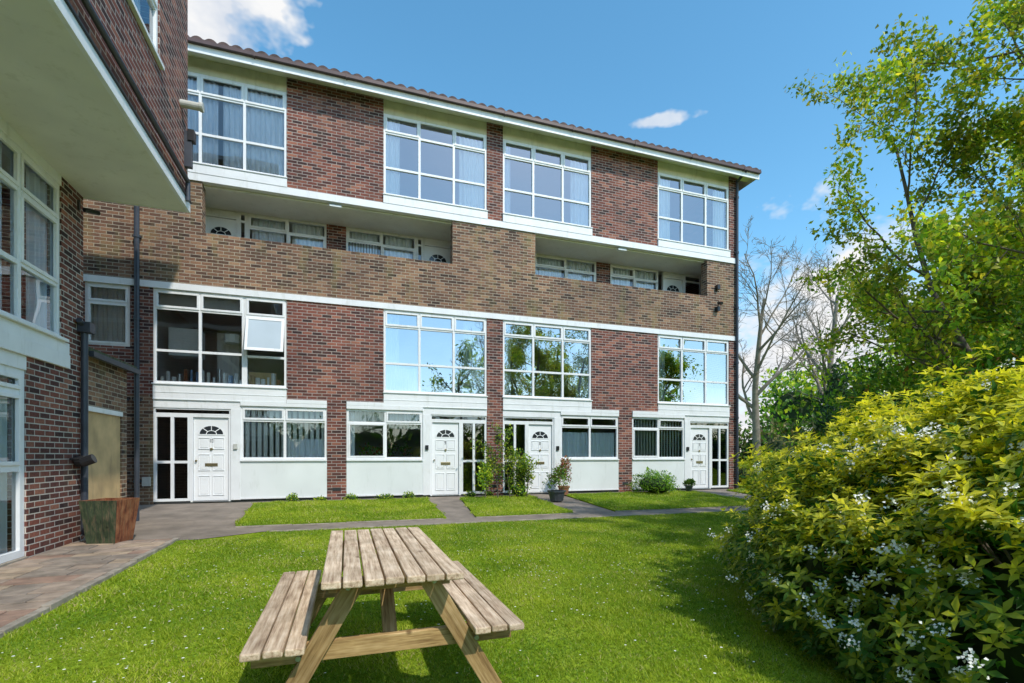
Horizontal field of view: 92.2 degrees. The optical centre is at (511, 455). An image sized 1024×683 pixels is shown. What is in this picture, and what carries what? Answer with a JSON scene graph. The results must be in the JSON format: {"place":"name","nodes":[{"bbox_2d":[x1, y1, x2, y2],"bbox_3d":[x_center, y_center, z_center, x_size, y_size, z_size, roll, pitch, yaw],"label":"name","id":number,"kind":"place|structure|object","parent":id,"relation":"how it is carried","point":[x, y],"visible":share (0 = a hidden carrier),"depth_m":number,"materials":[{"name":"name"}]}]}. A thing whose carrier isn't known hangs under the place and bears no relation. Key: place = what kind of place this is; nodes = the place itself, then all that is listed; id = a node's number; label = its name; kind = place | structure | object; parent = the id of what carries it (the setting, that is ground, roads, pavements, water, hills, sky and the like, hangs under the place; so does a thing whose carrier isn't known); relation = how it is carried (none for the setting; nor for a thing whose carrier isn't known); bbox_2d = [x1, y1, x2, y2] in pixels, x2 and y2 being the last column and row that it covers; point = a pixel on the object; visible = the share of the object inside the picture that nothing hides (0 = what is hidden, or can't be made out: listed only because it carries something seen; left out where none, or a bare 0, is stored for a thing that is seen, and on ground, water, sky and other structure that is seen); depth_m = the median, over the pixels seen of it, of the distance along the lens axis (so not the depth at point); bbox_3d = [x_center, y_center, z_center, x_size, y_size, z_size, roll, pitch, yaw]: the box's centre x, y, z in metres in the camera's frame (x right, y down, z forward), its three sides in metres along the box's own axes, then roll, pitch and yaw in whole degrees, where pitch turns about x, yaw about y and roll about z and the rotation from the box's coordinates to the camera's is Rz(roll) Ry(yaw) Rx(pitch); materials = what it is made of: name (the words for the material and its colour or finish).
{"place":"outdoors","nodes":[
{"label":"outdoors","id":0,"kind":"place"},
{"bbox_2d":[0,538,179,638],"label":"flagstone path","id":1,"kind":"structure","parent":0,"point":[33,587],"depth_m":5.28,"materials":[{"name":"beige stone"}]},
{"bbox_2d":[78,498,139,543],"bbox_3d":[-5.788,0.935,7.105,0.492,0.610,0.512,0,0,-7],"label":"wooden planter box","id":2,"kind":"object","parent":1,"relation":"on","point":[108,520],"visible":1,"depth_m":6.90,"materials":[{"name":"brown wood"}]},
{"bbox_2d":[79,532,254,541],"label":"asphalt forecourt","id":3,"kind":"structure","parent":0,"point":[192,537],"depth_m":7.65,"materials":[{"name":"grey asphalt"}]},
{"bbox_2d":[83,77,736,504],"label":"walls","id":4,"kind":"structure","parent":0,"point":[335,145],"depth_m":12.58,"materials":[{"name":"red brick"}]},
{"bbox_2d":[91,78,723,459],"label":"curtains","id":5,"kind":"object","parent":4,"relation":"attached to","point":[263,127],"visible":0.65,"depth_m":12.81,"materials":[{"name":"white fabric"}]},
{"bbox_2d":[127,171,746,504],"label":"pipes and fittings","id":6,"kind":"object","parent":4,"relation":"attached to","point":[145,481],"visible":0.76,"depth_m":10.91,"materials":[{"name":"black plastic"}]},
{"bbox_2d":[158,76,719,459],"bbox_3d":[-4.176,-3.855,15.543,21.800,10.490,5.875,0,0,-19],"label":"interior","id":7,"kind":"object","parent":4,"relation":"attached to","point":[436,348],"visible":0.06,"depth_m":16.13,"materials":[{"name":"grey wood"}]},
{"bbox_2d":[156,409,726,498],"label":"window panes","id":8,"kind":"object","parent":4,"relation":"attached to","point":[164,454],"visible":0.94,"depth_m":13.19,"materials":[{"name":"black glass"}]},
{"bbox_2d":[206,208,700,294],"bbox_3d":[-0.587,-5.100,14.848,15.200,2.280,0.120,0,0,-19],"label":"balcony joinery","id":9,"kind":"object","parent":4,"relation":"attached to","point":[223,222],"visible":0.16,"depth_m":13.99,"materials":[{"name":"white wood"}]},
{"bbox_2d":[204,185,703,276],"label":"balcony soffit","id":10,"kind":"structure","parent":4,"relation":"attached to","point":[226,199],"depth_m":13.32,"materials":[{"name":"white paint"}]},
{"bbox_2d":[188,35,761,190],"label":"roof","id":11,"kind":"structure","parent":4,"relation":"on","point":[237,56],"depth_m":12.78,"materials":[{"name":"paint"}]},
{"bbox_2d":[83,488,764,539],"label":"asphalt path","id":12,"kind":"structure","parent":0,"point":[181,519],"depth_m":9.85,"materials":[{"name":"grey asphalt"}]},
{"bbox_2d":[313,495,326,500],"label":"border plant","id":13,"kind":"object","parent":12,"relation":"on","point":[319,498],"visible":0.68,"depth_m":11.82,"materials":[{"name":"green plant"}]},
{"bbox_2d":[464,490,475,496],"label":"border plant","id":14,"kind":"object","parent":12,"relation":"on","point":[471,494],"visible":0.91,"depth_m":12.99,"materials":[{"name":"green plant"}]},
{"bbox_2d":[484,491,493,495],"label":"border plant","id":15,"kind":"object","parent":12,"relation":"on","point":[488,493],"visible":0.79,"depth_m":13.13,"materials":[{"name":"green plant"}]},
{"bbox_2d":[542,465,569,500],"bbox_3d":[1.114,0.687,12.370,0.641,0.893,0.712,0,0,28],"label":"potted plant","id":16,"kind":"object","parent":12,"relation":"on","point":[556,495],"visible":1,"depth_m":12.26,"materials":[{"name":"green plant"}]},
{"bbox_2d":[555,455,572,494],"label":"potted plant","id":17,"kind":"object","parent":12,"relation":"on","point":[566,465],"visible":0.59,"depth_m":13.61,"materials":[{"name":"green plant"}]},
{"bbox_2d":[0,464,883,682],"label":"lawn","id":18,"kind":"structure","parent":0,"point":[642,598],"depth_m":4.27,"materials":[{"name":"green plant"}]},
{"bbox_2d":[0,0,187,557],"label":"walls","id":19,"kind":"structure","parent":18,"relation":"on","point":[65,126],"depth_m":6.47,"materials":[{"name":"brick"}]},
{"bbox_2d":[0,0,139,553],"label":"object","id":20,"kind":"object","parent":19,"relation":"attached to","point":[36,256],"visible":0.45,"depth_m":6.34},
{"bbox_2d":[0,0,204,567],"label":"white joinery","id":21,"kind":"object","parent":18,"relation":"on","point":[21,339],"visible":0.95,"depth_m":5.96,"materials":[{"name":"paint"}]},
{"bbox_2d":[286,492,299,501],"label":"border plant","id":22,"kind":"object","parent":18,"relation":"on","point":[292,498],"visible":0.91,"depth_m":11.61,"materials":[{"name":"green plant"}]},
{"bbox_2d":[343,493,357,499],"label":"border plant","id":23,"kind":"object","parent":18,"relation":"on","point":[350,496],"visible":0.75,"depth_m":12.01,"materials":[{"name":"green plant"}]},
{"bbox_2d":[239,527,523,682],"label":"picnic table","id":24,"kind":"object","parent":18,"relation":"on","point":[408,559],"visible":1,"depth_m":2.65,"materials":[{"name":"brown wood"}]},
{"bbox_2d":[376,493,393,498],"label":"border plant","id":25,"kind":"object","parent":18,"relation":"on","point":[386,496],"visible":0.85,"depth_m":12.26,"materials":[{"name":"green plant"}]},
{"bbox_2d":[402,490,415,497],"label":"border plant","id":26,"kind":"object","parent":18,"relation":"on","point":[410,495],"visible":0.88,"depth_m":12.46,"materials":[{"name":"green plant"}]},
{"bbox_2d":[83,56,735,501],"bbox_3d":[-3.070,-4.025,12.602,22.220,10.190,0.394,0,0,-19],"label":"white joinery","id":27,"kind":"object","parent":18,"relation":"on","point":[221,468],"visible":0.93,"depth_m":12.90,"materials":[{"name":"paint"}]},
{"bbox_2d":[357,441,412,456],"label":"window sill plants","id":28,"kind":"object","parent":27,"relation":"on","point":[381,449],"depth_m":12.87,"materials":[{"name":"green plant"}]},
{"bbox_2d":[474,460,497,497],"bbox_3d":[-0.707,0.617,12.652,0.556,1.031,0.614,0,0,25],"label":"rose shrub","id":29,"kind":"object","parent":18,"relation":"on","point":[485,472],"visible":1,"depth_m":12.61,"materials":[{"name":"green plant"}]},
{"bbox_2d":[470,439,523,496],"bbox_3d":[-0.406,0.329,13.038,1.406,1.606,0.953,0,0,20],"label":"rose shrub","id":30,"kind":"object","parent":18,"relation":"on","point":[488,449],"visible":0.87,"depth_m":12.96,"materials":[{"name":"green plant"}]},
{"bbox_2d":[235,505,770,531],"bbox_3d":[4.200,1.265,11.181,18.695,0.099,0.575,0,0,-19],"label":"path edging","id":31,"kind":"object","parent":18,"relation":"on","point":[475,522],"visible":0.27,"depth_m":9.40,"materials":[{"name":"concrete"}]},
{"bbox_2d":[483,422,528,496],"bbox_3d":[-0.152,0.105,12.916,1.216,2.055,1.319,0,0,0],"label":"rose shrub","id":32,"kind":"object","parent":18,"relation":"on","point":[510,460],"visible":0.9,"depth_m":12.86,"materials":[{"name":"green plant"}]},
{"bbox_2d":[506,481,529,495],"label":"green shrub","id":33,"kind":"object","parent":18,"relation":"on","point":[518,491],"visible":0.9,"depth_m":13.07,"materials":[{"name":"green plant"}]},
{"bbox_2d":[502,446,535,496],"bbox_3d":[0.191,0.427,13.096,1.009,1.412,0.818,0,0,33],"label":"rose shrub","id":34,"kind":"object","parent":18,"relation":"on","point":[522,467],"visible":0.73,"depth_m":13.02,"materials":[{"name":"green plant"}]},
{"bbox_2d":[509,452,539,496],"bbox_3d":[0.335,0.514,13.062,0.887,1.238,1.046,0,0,-19],"label":"rose shrub","id":35,"kind":"object","parent":18,"relation":"on","point":[528,470],"visible":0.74,"depth_m":13.05,"materials":[{"name":"green plant"}]},
{"bbox_2d":[626,466,680,493],"bbox_3d":[4.065,0.700,14.306,1.547,0.779,1.571,0,0,-19],"label":"green shrub","id":36,"kind":"object","parent":18,"relation":"on","point":[658,482],"visible":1,"depth_m":14.08,"materials":[{"name":"green plant"}]},
{"bbox_2d":[682,478,695,491],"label":"potted plant","id":37,"kind":"object","parent":18,"relation":"on","point":[688,483],"visible":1,"depth_m":14.87,"materials":[{"name":"green plant"}]},
{"bbox_2d":[739,458,763,484],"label":"yellow shrub","id":38,"kind":"object","parent":18,"relation":"on","point":[742,471],"visible":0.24,"depth_m":16.85,"materials":[{"name":"green plant"}]},
{"bbox_2d":[739,415,826,472],"bbox_3d":[28.311,-0.961,25.206,37.628,5.976,6.987,0,0,30],"label":"distant hedge","id":39,"kind":"object","parent":18,"relation":"on","point":[773,438],"visible":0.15,"depth_m":30.47,"materials":[{"name":"green plant"}]},
{"bbox_2d":[739,215,836,470],"bbox_3d":[14.039,-5.937,28.904,8.660,14.084,6.948,0,0,31],"label":"bare tree","id":40,"kind":"object","parent":18,"relation":"on","point":[754,406],"visible":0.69,"depth_m":29.05,"materials":[{"name":"brown plant"}]},
{"bbox_2d":[739,333,914,433],"bbox_3d":[37.862,-4.038,25.220,49.869,11.855,9.307,0,0,43],"label":"tree line","id":41,"kind":"object","parent":18,"relation":"on","point":[789,410],"visible":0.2,"depth_m":37.93,"materials":[{"name":"green plant"}]},
{"bbox_2d":[808,357,858,443],"bbox_3d":[19.169,-2.117,29.275,3.696,7.334,3.639,0,0,-19],"label":"conifer tree","id":42,"kind":"object","parent":18,"relation":"on","point":[834,377],"visible":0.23,"depth_m":28.98,"materials":[{"name":"green plant"}]},
{"bbox_2d":[770,243,909,404],"bbox_3d":[19.367,-6.578,30.918,7.735,15.407,8.909,0,0,-31],"label":"bare tree","id":43,"kind":"object","parent":18,"relation":"on","point":[833,322],"visible":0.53,"depth_m":31.08,"materials":[{"name":"brown plant"}]},
{"bbox_2d":[707,344,1023,682],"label":"flowering choisya bush","id":44,"kind":"object","parent":18,"relation":"on","point":[906,526],"visible":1,"depth_m":2.99,"materials":[{"name":"green plant"}]},
{"bbox_2d":[784,0,1023,414],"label":"spring leaf tree","id":45,"kind":"object","parent":18,"relation":"on","point":[1009,16],"visible":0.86,"depth_m":6.93,"materials":[{"name":"green plant"}]},
{"bbox_2d":[794,274,1023,489],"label":"mixed shrub hedge","id":46,"kind":"object","parent":18,"relation":"on","point":[987,361],"visible":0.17,"depth_m":7.49,"materials":[{"name":"green plant"}]},
{"bbox_2d":[851,207,1014,370],"bbox_3d":[10.060,-2.132,10.680,4.589,6.731,3.973,0,0,38],"label":"spring leaf tree","id":47,"kind":"object","parent":18,"relation":"on","point":[923,246],"visible":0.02,"depth_m":10.64,"materials":[{"name":"green plant"}]},
{"bbox_2d":[885,67,1023,391],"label":"spring leaf tree","id":48,"kind":"object","parent":18,"relation":"on","point":[1014,125],"visible":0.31,"depth_m":7.19,"materials":[{"name":"green plant"}]},
{"bbox_2d":[241,215,699,294],"bbox_3d":[-0.207,-5.100,14.976,14.288,2.170,0.008,0,0,-19],"label":"balcony glass","id":49,"kind":"object","parent":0,"point":[691,288],"visible":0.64,"depth_m":17.10,"materials":[{"name":"glass"}]},
{"bbox_2d":[188,0,1023,454],"label":"sky","id":50,"kind":"structure","parent":0,"point":[708,78],"materials":[{"name":"blue"}]}
]}

